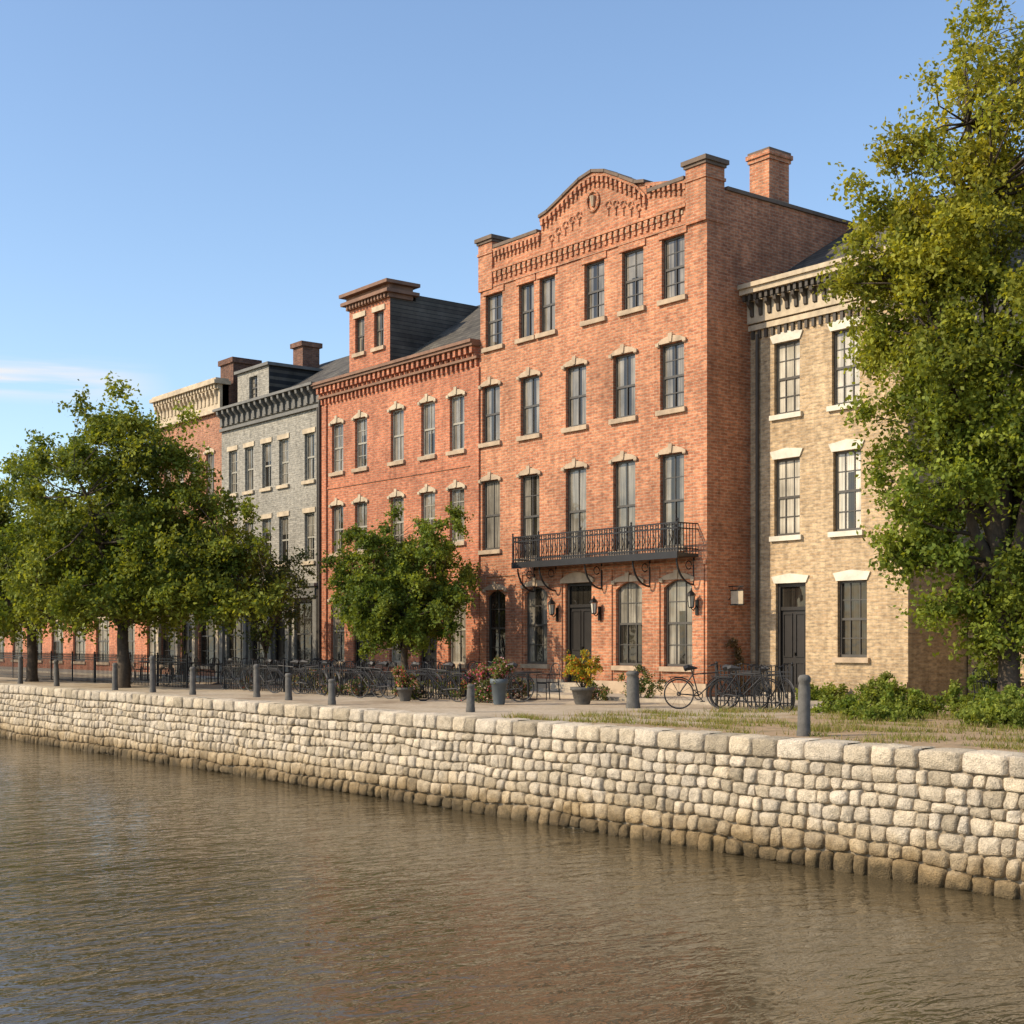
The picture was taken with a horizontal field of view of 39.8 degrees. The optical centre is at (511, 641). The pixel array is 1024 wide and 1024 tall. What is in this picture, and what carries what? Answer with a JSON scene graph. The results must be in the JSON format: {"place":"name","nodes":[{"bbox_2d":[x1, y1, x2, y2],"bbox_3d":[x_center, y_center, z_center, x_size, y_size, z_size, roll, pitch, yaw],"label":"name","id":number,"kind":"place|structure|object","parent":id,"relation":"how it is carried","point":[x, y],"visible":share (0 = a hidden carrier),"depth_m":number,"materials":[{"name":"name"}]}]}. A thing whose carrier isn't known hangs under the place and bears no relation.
{"place":"outdoors","nodes":[
{"label":"outdoors","id":0,"kind":"place"},
{"bbox_2d":[223,384,237,405],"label":"walls","id":1,"kind":"structure","parent":0,"point":[232,396],"depth_m":58.37,"materials":[{"name":"brick"}]},
{"bbox_2d":[149,377,230,428],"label":"cornice","id":2,"kind":"structure","parent":1,"relation":"attached to","point":[206,396],"depth_m":59.66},
{"bbox_2d":[349,297,389,372],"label":"dormer walls","id":3,"kind":"structure","parent":0,"point":[369,359],"depth_m":49.65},
{"bbox_2d":[0,666,928,708],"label":"pavement","id":4,"kind":"structure","parent":0,"point":[656,698],"depth_m":36.29,"materials":[{"name":"stone"}]},
{"bbox_2d":[0,737,1023,1023],"bbox_3d":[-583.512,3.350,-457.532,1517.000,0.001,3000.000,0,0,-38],"label":"river water","id":5,"kind":"structure","parent":0,"point":[134,891],"depth_m":16.96,"materials":[{"name":"brown liquid"}]},
{"bbox_2d":[0,683,1023,900],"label":"stones","id":6,"kind":"object","parent":5,"relation":"in","point":[931,870],"visible":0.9,"depth_m":24.46,"materials":[{"name":"stone"}]},
{"bbox_2d":[0,687,1023,898],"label":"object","id":7,"kind":"object","parent":5,"relation":"in","point":[941,831],"visible":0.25,"depth_m":23.55,"materials":[{"name":"stone"}]},
{"bbox_2d":[0,671,1023,752],"bbox_3d":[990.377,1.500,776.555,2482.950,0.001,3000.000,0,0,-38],"label":"ground","id":8,"kind":"structure","parent":0,"point":[553,707],"depth_m":31.94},
{"bbox_2d":[0,444,109,681],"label":"tree","id":9,"kind":"object","parent":8,"relation":"on","point":[9,627],"visible":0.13,"depth_m":53.49,"materials":[{"name":"green plant"}]},
{"bbox_2d":[0,651,116,682],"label":"iron fence","id":10,"kind":"object","parent":8,"relation":"on","point":[10,664],"visible":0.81,"depth_m":54.63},
{"bbox_2d":[0,611,155,671],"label":"brick shop row","id":11,"kind":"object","parent":8,"relation":"on","point":[106,644],"visible":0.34,"depth_m":71.76,"materials":[{"name":"brick"}]},
{"bbox_2d":[0,621,153,660],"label":"window panes","id":12,"kind":"structure","parent":11,"relation":"in","point":[105,633],"depth_m":71.12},
{"bbox_2d":[0,620,155,662],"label":"window frames","id":13,"kind":"structure","parent":11,"relation":"in","point":[102,630],"depth_m":72.05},
{"bbox_2d":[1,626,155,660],"bbox_3d":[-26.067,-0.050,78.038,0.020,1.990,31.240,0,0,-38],"label":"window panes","id":14,"kind":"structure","parent":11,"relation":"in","point":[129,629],"depth_m":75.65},
{"bbox_2d":[0,370,302,687],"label":"tree","id":15,"kind":"object","parent":8,"relation":"on","point":[131,556],"visible":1,"depth_m":45.13,"materials":[{"name":"green plant"}]},
{"bbox_2d":[129,652,187,687],"bbox_3d":[-12.056,0.920,48.112,0.069,1.160,4.680,0,0,-38],"label":"iron fence","id":16,"kind":"object","parent":8,"relation":"on","point":[157,658],"visible":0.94,"depth_m":47.83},
{"bbox_2d":[156,612,218,676],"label":"shop posts","id":17,"kind":"object","parent":8,"relation":"on","point":[194,648],"visible":0.21,"depth_m":59.93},
{"bbox_2d":[161,413,221,675],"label":"walls","id":18,"kind":"structure","parent":8,"relation":"on","point":[212,437],"depth_m":59.49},
{"bbox_2d":[183,622,191,674],"bbox_3d":[-13.840,-0.050,60.819,0.110,2.900,1.100,0,0,-38],"label":"door","id":19,"kind":"structure","parent":18,"relation":"attached to","point":[186,647],"depth_m":60.97,"materials":[{"name":"paint"}]},
{"bbox_2d":[164,455,214,663],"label":"window panes","id":20,"kind":"object","parent":18,"relation":"attached to","point":[210,645],"visible":0.14,"depth_m":59.67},
{"bbox_2d":[220,658,250,689],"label":"bicycle","id":21,"kind":"object","parent":8,"relation":"on","point":[230,660],"visible":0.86,"depth_m":44.37,"materials":[{"name":"metal"}]},
{"bbox_2d":[224,657,284,691],"bbox_3d":[-8.036,0.995,43.958,0.069,1.010,3.980,0,0,-38],"label":"iron fence","id":22,"kind":"object","parent":8,"relation":"on","point":[238,667],"visible":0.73,"depth_m":43.95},
{"bbox_2d":[219,583,317,678],"bbox_3d":[-9.578,-0.330,54.886,0.299,3.660,7.998,0,0,-38],"label":"shopfront","id":23,"kind":"object","parent":8,"relation":"on","point":[312,586],"visible":0.32,"depth_m":53.62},
{"bbox_2d":[222,403,321,678],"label":"walls","id":24,"kind":"structure","parent":8,"relation":"on","point":[296,497],"depth_m":54.35,"materials":[{"name":"grey brick"}]},
{"bbox_2d":[212,361,322,432],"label":"cornice","id":25,"kind":"structure","parent":24,"relation":"attached to","point":[293,397],"depth_m":54.99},
{"bbox_2d":[229,376,311,665],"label":"window frames","id":26,"kind":"structure","parent":24,"relation":"attached to","point":[297,633],"depth_m":56.23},
{"bbox_2d":[230,378,313,663],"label":"window panes","id":27,"kind":"object","parent":26,"relation":"attached to","point":[306,619],"visible":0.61,"depth_m":54.28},
{"bbox_2d":[232,379,313,559],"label":"window panes","id":28,"kind":"object","parent":26,"relation":"attached to","point":[284,478],"visible":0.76,"depth_m":54.26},
{"bbox_2d":[227,427,315,522],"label":"lintels","id":29,"kind":"object","parent":24,"relation":"attached to","point":[281,437],"visible":0.87,"depth_m":54.27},
{"bbox_2d":[231,433,313,563],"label":"window frames","id":30,"kind":"structure","parent":24,"relation":"attached to","point":[282,474],"depth_m":54.37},
{"bbox_2d":[229,479,315,566],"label":"sills","id":31,"kind":"structure","parent":24,"relation":"attached to","point":[280,487],"depth_m":53.98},
{"bbox_2d":[275,611,284,677],"bbox_3d":[-8.766,-0.050,54.313,0.110,2.900,1.100,0,0,-38],"label":"door","id":32,"kind":"structure","parent":24,"relation":"attached to","point":[280,648],"depth_m":54.54,"materials":[{"name":"paint"}]},
{"bbox_2d":[316,407,317,657],"bbox_3d":[-7.113,-3.550,51.825,0.092,10.100,0.092,0,0,29],"label":"downpipe","id":33,"kind":"object","parent":24,"relation":"attached to","point":[317,530],"visible":0.65,"depth_m":51.78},
{"bbox_2d":[288,356,348,387],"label":"roof","id":34,"kind":"structure","parent":24,"relation":"on","point":[336,367],"depth_m":55.90,"materials":[{"name":"stone"}]},
{"bbox_2d":[238,365,268,401],"bbox_3d":[-10.391,-10.200,57.010,0.100,1.500,2.650,0,0,-38],"label":"dormer front","id":35,"kind":"object","parent":34,"relation":"on","point":[244,383],"visible":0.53,"depth_m":57.01,"materials":[{"name":"grey brick"}]},
{"bbox_2d":[269,365,316,392],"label":"dormer sides","id":36,"kind":"object","parent":34,"relation":"on","point":[281,378],"visible":0.32,"depth_m":56.37,"materials":[{"name":"wood"}]},
{"bbox_2d":[290,340,322,367],"bbox_3d":[-8.591,-10.975,59.089,1.000,2.950,0.960,0,0,-38],"label":"chimney","id":37,"kind":"object","parent":34,"relation":"on","point":[305,353],"visible":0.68,"depth_m":58.79,"materials":[{"name":"brick"}]},
{"bbox_2d":[222,546,324,685],"bbox_3d":[-8.186,-0.871,47.139,3.808,4.955,3.810,0,0,10],"label":"tree","id":38,"kind":"object","parent":8,"relation":"on","point":[290,615],"visible":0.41,"depth_m":46.84,"materials":[{"name":"green plant"}]},
{"bbox_2d":[265,658,311,693],"bbox_3d":[-6.497,0.988,41.156,1.643,1.030,0.590,0,0,11],"label":"bicycle","id":39,"kind":"object","parent":8,"relation":"on","point":[294,662],"visible":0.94,"depth_m":41.11,"materials":[{"name":"metal"}]},
{"bbox_2d":[291,659,329,694],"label":"bicycle","id":40,"kind":"object","parent":8,"relation":"on","point":[302,662],"visible":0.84,"depth_m":40.55,"materials":[{"name":"metal"}]},
{"bbox_2d":[318,401,319,662],"bbox_3d":[-7.044,-3.650,51.724,0.083,10.300,0.083,0,0,29],"label":"downpipe","id":41,"kind":"object","parent":8,"relation":"on","point":[319,529],"visible":0.65,"depth_m":51.69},
{"bbox_2d":[319,659,340,696],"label":"bicycle","id":42,"kind":"object","parent":8,"relation":"on","point":[324,662],"visible":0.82,"depth_m":39.24,"materials":[{"name":"metal"}]},
{"bbox_2d":[299,662,362,695],"bbox_3d":[-5.211,1.020,40.517,0.069,0.960,3.480,0,0,-38],"label":"iron fence","id":43,"kind":"object","parent":8,"relation":"on","point":[329,671],"visible":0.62,"depth_m":40.61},
{"bbox_2d":[336,674,376,696],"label":"flowering shrub","id":44,"kind":"object","parent":8,"relation":"on","point":[355,690],"visible":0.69,"depth_m":38.94,"materials":[{"name":"green plant"}]},
{"bbox_2d":[347,659,385,697],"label":"bicycle","id":45,"kind":"object","parent":8,"relation":"on","point":[371,663],"visible":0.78,"depth_m":38.42,"materials":[{"name":"metal"}]},
{"bbox_2d":[350,660,397,698],"bbox_3d":[-3.655,0.991,37.551,0.593,1.025,1.647,0,0,-38],"label":"bicycle","id":46,"kind":"object","parent":8,"relation":"on","point":[385,664],"visible":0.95,"depth_m":37.51,"materials":[{"name":"metal"}]},
{"bbox_2d":[318,500,483,672],"bbox_3d":[-3.305,-1.299,42.003,4.848,5.824,6.416,0,0,2],"label":"tree","id":47,"kind":"object","parent":8,"relation":"on","point":[400,597],"visible":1,"depth_m":40.92,"materials":[{"name":"green plant"}]},
{"bbox_2d":[323,346,479,684],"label":"walls","id":48,"kind":"structure","parent":8,"relation":"on","point":[375,406],"depth_m":47.56,"materials":[{"name":"red brick"}]},
{"bbox_2d":[311,278,479,399],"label":"cornice","id":49,"kind":"structure","parent":48,"relation":"attached to","point":[374,292],"depth_m":48.74,"materials":[{"name":"stone"}]},
{"bbox_2d":[355,626,436,680],"bbox_3d":[-3.926,-0.125,48.178,0.110,2.850,5.130,0,0,-38],"label":"door","id":50,"kind":"structure","parent":48,"relation":"attached to","point":[432,656],"depth_m":46.85,"materials":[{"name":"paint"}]},
{"bbox_2d":[327,304,466,601],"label":"lintels","id":51,"kind":"object","parent":48,"relation":"attached to","point":[455,391],"visible":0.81,"depth_m":47.89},
{"bbox_2d":[316,345,478,405],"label":"corbels","id":52,"kind":"object","parent":48,"relation":"attached to","point":[437,360],"visible":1,"depth_m":47.43,"materials":[{"name":"red brick"}]},
{"bbox_2d":[328,345,467,667],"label":"sills","id":53,"kind":"structure","parent":48,"relation":"attached to","point":[420,458],"depth_m":48.02,"materials":[{"name":"stone"}]},
{"bbox_2d":[333,395,465,663],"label":"window frames","id":54,"kind":"structure","parent":48,"relation":"attached to","point":[400,521],"depth_m":48.25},
{"bbox_2d":[335,313,465,661],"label":"window panes","id":55,"kind":"object","parent":54,"relation":"in","point":[456,652],"visible":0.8,"depth_m":47.95,"materials":[{"name":"glass"}]},
{"bbox_2d":[320,367,479,674],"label":"brick bands","id":56,"kind":"object","parent":48,"relation":"attached to","point":[474,464],"visible":0.64,"depth_m":44.46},
{"bbox_2d":[345,305,479,373],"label":"roof","id":57,"kind":"structure","parent":48,"relation":"on","point":[466,327],"depth_m":48.61,"materials":[{"name":"stone"}]},
{"bbox_2d":[390,297,418,360],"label":"dormer cheeks","id":58,"kind":"object","parent":57,"relation":"on","point":[404,328],"visible":0.4,"depth_m":48.97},
{"bbox_2d":[419,303,471,347],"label":"dormer sides","id":59,"kind":"object","parent":57,"relation":"on","point":[434,321],"visible":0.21,"depth_m":49.77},
{"bbox_2d":[413,296,478,311],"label":"dormer roof","id":60,"kind":"structure","parent":59,"relation":"on","point":[446,304],"depth_m":50.13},
{"bbox_2d":[391,665,419,700],"bbox_3d":[-2.716,1.033,35.885,0.734,0.934,0.649,0,0,-6],"label":"flower planter","id":61,"kind":"object","parent":8,"relation":"on","point":[403,683],"visible":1,"depth_m":35.76,"materials":[{"name":"green plant"}]},
{"bbox_2d":[406,660,442,699],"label":"bicycle","id":62,"kind":"object","parent":8,"relation":"on","point":[414,664],"visible":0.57,"depth_m":36.77,"materials":[{"name":"metal"}]},
{"bbox_2d":[394,662,460,699],"bbox_3d":[-2.271,1.020,37.740,0.069,0.960,3.080,0,0,-38],"label":"iron fence","id":63,"kind":"object","parent":8,"relation":"on","point":[443,674],"visible":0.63,"depth_m":37.20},
{"bbox_2d":[412,661,468,701],"bbox_3d":[-1.807,0.992,35.705,1.649,1.022,0.594,0,0,12],"label":"bicycle","id":64,"kind":"object","parent":8,"relation":"on","point":[447,665],"visible":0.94,"depth_m":35.59,"materials":[{"name":"metal"}]},
{"bbox_2d":[450,678,492,702],"bbox_3d":[-0.897,1.206,34.908,0.902,0.642,1.101,0,0,-38],"label":"flowering shrub","id":65,"kind":"object","parent":8,"relation":"on","point":[483,692],"visible":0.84,"depth_m":34.81,"materials":[{"name":"green plant"}]},
{"bbox_2d":[460,663,491,701],"bbox_3d":[-0.872,1.009,35.695,0.773,0.983,1.025,0,0,-38],"label":"flower planter","id":66,"kind":"object","parent":8,"relation":"on","point":[478,672],"visible":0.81,"depth_m":35.57,"materials":[{"name":"green plant"}]},
{"bbox_2d":[485,656,514,704],"bbox_3d":[-0.265,0.912,33.934,0.610,1.175,0.771,0,0,-38],"label":"flower planter","id":67,"kind":"object","parent":8,"relation":"on","point":[501,669],"visible":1,"depth_m":33.81,"materials":[{"name":"grey plant"}]},
{"bbox_2d":[469,661,533,701],"bbox_3d":[-0.277,0.988,35.380,1.644,1.030,0.590,0,0,36],"label":"bicycle","id":68,"kind":"object","parent":8,"relation":"on","point":[514,664],"visible":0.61,"depth_m":35.27,"materials":[{"name":"metal"}]},
{"bbox_2d":[506,676,534,698],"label":"flowering shrub","id":69,"kind":"object","parent":8,"relation":"on","point":[524,686],"visible":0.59,"depth_m":37.22,"materials":[{"name":"green plant"}]},
{"bbox_2d":[562,650,603,704],"bbox_3d":[1.697,0.826,33.949,1.011,1.349,0.950,0,0,0],"label":"flower planter","id":70,"kind":"object","parent":8,"relation":"on","point":[582,694],"visible":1,"depth_m":33.82,"materials":[{"name":"green plant"}]},
{"bbox_2d":[583,677,612,700],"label":"flowering shrub","id":71,"kind":"object","parent":8,"relation":"on","point":[602,691],"visible":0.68,"depth_m":36.28,"materials":[{"name":"green plant"}]},
{"bbox_2d":[626,671,639,707],"bbox_3d":[2.744,1.075,32.141,0.328,0.850,0.336,-1,1,-38],"label":"stone bollard","id":72,"kind":"object","parent":8,"relation":"on","point":[632,694],"visible":1,"depth_m":32.02,"materials":[{"name":"stone"}]},
{"bbox_2d":[615,664,666,697],"bbox_3d":[3.278,1.035,36.213,1.100,0.958,1.472,0,0,-38],"label":"flowering shrub","id":73,"kind":"object","parent":8,"relation":"on","point":[644,680],"visible":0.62,"depth_m":36.14,"materials":[{"name":"green plant"}]},
{"bbox_2d":[474,146,857,696],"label":"brick hotel","id":74,"kind":"structure","parent":8,"relation":"on","point":[614,388],"depth_m":39.02,"materials":[{"name":"brick"}]},
{"bbox_2d":[567,582,591,682],"bbox_3d":[2.005,-0.270,40.609,0.110,2.860,1.150,0,0,-38],"label":"door","id":75,"kind":"structure","parent":74,"relation":"in","point":[579,616],"depth_m":40.75,"materials":[{"name":"paint"}]},
{"bbox_2d":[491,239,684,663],"bbox_3d":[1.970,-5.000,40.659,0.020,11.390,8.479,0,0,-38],"label":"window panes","id":76,"kind":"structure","parent":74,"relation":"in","point":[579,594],"depth_m":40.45,"materials":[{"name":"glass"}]},
{"bbox_2d":[485,234,691,666],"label":"window frames","id":77,"kind":"structure","parent":74,"relation":"in","point":[666,270],"depth_m":40.05,"materials":[{"name":"wood"}]},
{"bbox_2d":[487,237,691,663],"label":"window panes","id":78,"kind":"structure","parent":74,"relation":"in","point":[574,475],"depth_m":39.35,"materials":[{"name":"glass"}]},
{"bbox_2d":[664,663,739,708],"bbox_3d":[4.262,0.986,31.713,1.641,1.033,0.588,0,0,-18],"label":"bicycle","id":79,"kind":"object","parent":8,"relation":"on","point":[687,668],"visible":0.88,"depth_m":31.71,"materials":[{"name":"metal"}]},
{"bbox_2d":[725,637,746,692],"bbox_3d":[5.870,0.684,36.902,0.662,1.638,0.448,0,0,-38],"label":"climbing plant","id":80,"kind":"object","parent":8,"relation":"on","point":[732,643],"visible":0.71,"depth_m":36.87,"materials":[{"name":"green plant"}]},
{"bbox_2d":[706,663,769,708],"bbox_3d":[5.092,0.988,31.949,1.643,1.030,0.590,0,0,25],"label":"bicycle","id":81,"kind":"object","parent":8,"relation":"on","point":[750,679],"visible":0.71,"depth_m":32.02,"materials":[{"name":"metal"}]},
{"bbox_2d":[709,664,781,710],"bbox_3d":[5.116,0.991,31.066,1.648,1.024,0.594,0,0,15],"label":"bicycle","id":82,"kind":"object","parent":8,"relation":"on","point":[730,668],"visible":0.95,"depth_m":31.15,"materials":[{"name":"metal"}]},
{"bbox_2d":[715,661,793,708],"bbox_3d":[5.517,0.970,32.346,0.069,1.060,2.380,0,0,-38],"label":"iron fence","id":83,"kind":"object","parent":8,"relation":"on","point":[771,671],"visible":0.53,"depth_m":32.23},
{"bbox_2d":[755,334,758,694],"bbox_3d":[6.455,-3.300,37.260,0.083,9.600,0.083,0,0,-16],"label":"downpipe","id":84,"kind":"object","parent":8,"relation":"on","point":[757,499],"visible":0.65,"depth_m":37.23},
{"bbox_2d":[753,664,794,711],"bbox_3d":[5.716,0.987,30.920,0.589,1.031,1.642,0,0,-3],"label":"bicycle","id":85,"kind":"object","parent":8,"relation":"on","point":[764,668],"visible":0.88,"depth_m":30.72,"materials":[{"name":"metal"}]},
{"bbox_2d":[796,675,810,736],"bbox_3d":[4.661,1.010,22.580,0.229,0.980,0.235,0,1,-38],"label":"stone bollard","id":86,"kind":"object","parent":8,"relation":"on","point":[803,721],"visible":1,"depth_m":22.50,"materials":[{"name":"stone"}]},
{"bbox_2d":[795,679,849,700],"bbox_3d":[7.568,1.217,34.591,1.320,0.685,1.236,0,0,23],"label":"shrub","id":87,"kind":"object","parent":8,"relation":"on","point":[815,693],"visible":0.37,"depth_m":34.45,"materials":[{"name":"green plant"}]},
{"bbox_2d":[810,691,878,713],"bbox_3d":[7.005,1.294,30.020,1.440,0.531,1.582,0,0,-38],"label":"shrub","id":88,"kind":"object","parent":8,"relation":"on","point":[836,704],"visible":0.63,"depth_m":29.79,"materials":[{"name":"green plant"}]},
{"bbox_2d":[810,679,907,695],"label":"plinth","id":89,"kind":"structure","parent":8,"relation":"on","point":[850,688],"depth_m":34.97,"materials":[{"name":"beige stone"}]},
{"bbox_2d":[853,671,909,703],"bbox_3d":[8.543,1.116,32.757,1.524,0.921,1.311,0,0,-38],"label":"shrub","id":90,"kind":"object","parent":8,"relation":"on","point":[870,691],"visible":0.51,"depth_m":32.49,"materials":[{"name":"green plant"}]},
{"bbox_2d":[840,699,926,721],"bbox_3d":[7.105,1.324,27.223,1.492,0.471,1.591,0,0,-38],"label":"shrub","id":91,"kind":"object","parent":8,"relation":"on","point":[878,712],"visible":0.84,"depth_m":26.90,"materials":[{"name":"green plant"}]},
{"bbox_2d":[860,687,946,715],"bbox_3d":[7.999,1.234,29.026,1.597,0.650,1.697,0,0,5],"label":"shrub","id":92,"kind":"object","parent":8,"relation":"on","point":[913,700],"visible":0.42,"depth_m":28.69,"materials":[{"name":"green plant"}]},
{"bbox_2d":[812,0,1023,695],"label":"tree","id":93,"kind":"object","parent":8,"relation":"on","point":[945,266],"visible":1,"depth_m":28.99,"materials":[{"name":"green plant"}]},
{"bbox_2d":[932,674,1023,718],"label":"shrub","id":94,"kind":"object","parent":8,"relation":"on","point":[954,704],"visible":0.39,"depth_m":28.15,"materials":[{"name":"green plant"}]},
{"bbox_2d":[957,690,1023,728],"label":"shrub","id":95,"kind":"object","parent":8,"relation":"on","point":[994,711],"visible":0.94,"depth_m":24.77,"materials":[{"name":"green plant"}]},
{"bbox_2d":[958,663,1023,702],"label":"shrub","id":96,"kind":"object","parent":8,"relation":"on","point":[994,686],"visible":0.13,"depth_m":30.77,"materials":[{"name":"green plant"}]},
{"bbox_2d":[495,705,1023,751],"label":"grass","id":97,"kind":"structure","parent":0,"point":[822,728],"depth_m":25.25,"materials":[{"name":"green plant"}]},
{"bbox_2d":[751,295,1022,703],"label":"walls","id":98,"kind":"structure","parent":0,"point":[820,557],"depth_m":35.57,"materials":[{"name":"beige brick"}]},
{"bbox_2d":[778,583,805,691],"bbox_3d":[7.283,-0.110,36.552,0.110,2.820,1.000,0,0,-38],"label":"door","id":99,"kind":"structure","parent":98,"relation":"attached to","point":[791,631],"depth_m":36.60,"materials":[{"name":"paint"}]},
{"bbox_2d":[737,246,891,331],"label":"cornice","id":100,"kind":"structure","parent":98,"relation":"attached to","point":[786,278],"depth_m":36.08,"materials":[{"name":"stone"}]},
{"bbox_2d":[742,268,902,339],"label":"cornice brackets","id":101,"kind":"object","parent":100,"relation":"attached to","point":[773,292],"visible":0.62,"depth_m":36.18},
{"bbox_2d":[769,402,863,541],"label":"sills","id":102,"kind":"structure","parent":98,"relation":"attached to","point":[800,536],"depth_m":36.13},
{"bbox_2d":[770,316,870,583],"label":"lintels","id":103,"kind":"object","parent":98,"relation":"attached to","point":[841,445],"visible":0.94,"depth_m":36.08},
{"bbox_2d":[777,329,866,657],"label":"window frames","id":104,"kind":"structure","parent":98,"relation":"attached to","point":[845,491],"depth_m":35.42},
{"bbox_2d":[779,331,860,533],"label":"window panes","id":105,"kind":"object","parent":104,"relation":"in","point":[790,464],"visible":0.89,"depth_m":36.44,"materials":[{"name":"glass"}]},
{"bbox_2d":[782,472,866,654],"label":"window panes","id":106,"kind":"object","parent":104,"relation":"in","point":[793,596],"visible":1,"depth_m":35.11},
{"bbox_2d":[784,193,1023,272],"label":"roof","id":107,"kind":"structure","parent":98,"relation":"on","point":[818,256],"depth_m":37.91,"materials":[{"name":"stone"}]},
{"bbox_2d":[968,577,1023,695],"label":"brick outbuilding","id":108,"kind":"structure","parent":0,"point":[970,669],"depth_m":34.90,"materials":[{"name":"brick"}]},
{"label":"roof","id":109,"kind":"object","parent":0,"visible":0},
{"bbox_2d":[218,356,261,390],"bbox_3d":[-11.397,-11.085,59.265,1.360,1.370,1.320,0,0,-38],"label":"chimney","id":110,"kind":"object","parent":109,"relation":"on","point":[229,366],"visible":0.57,"depth_m":58.67,"materials":[{"name":"brick"}]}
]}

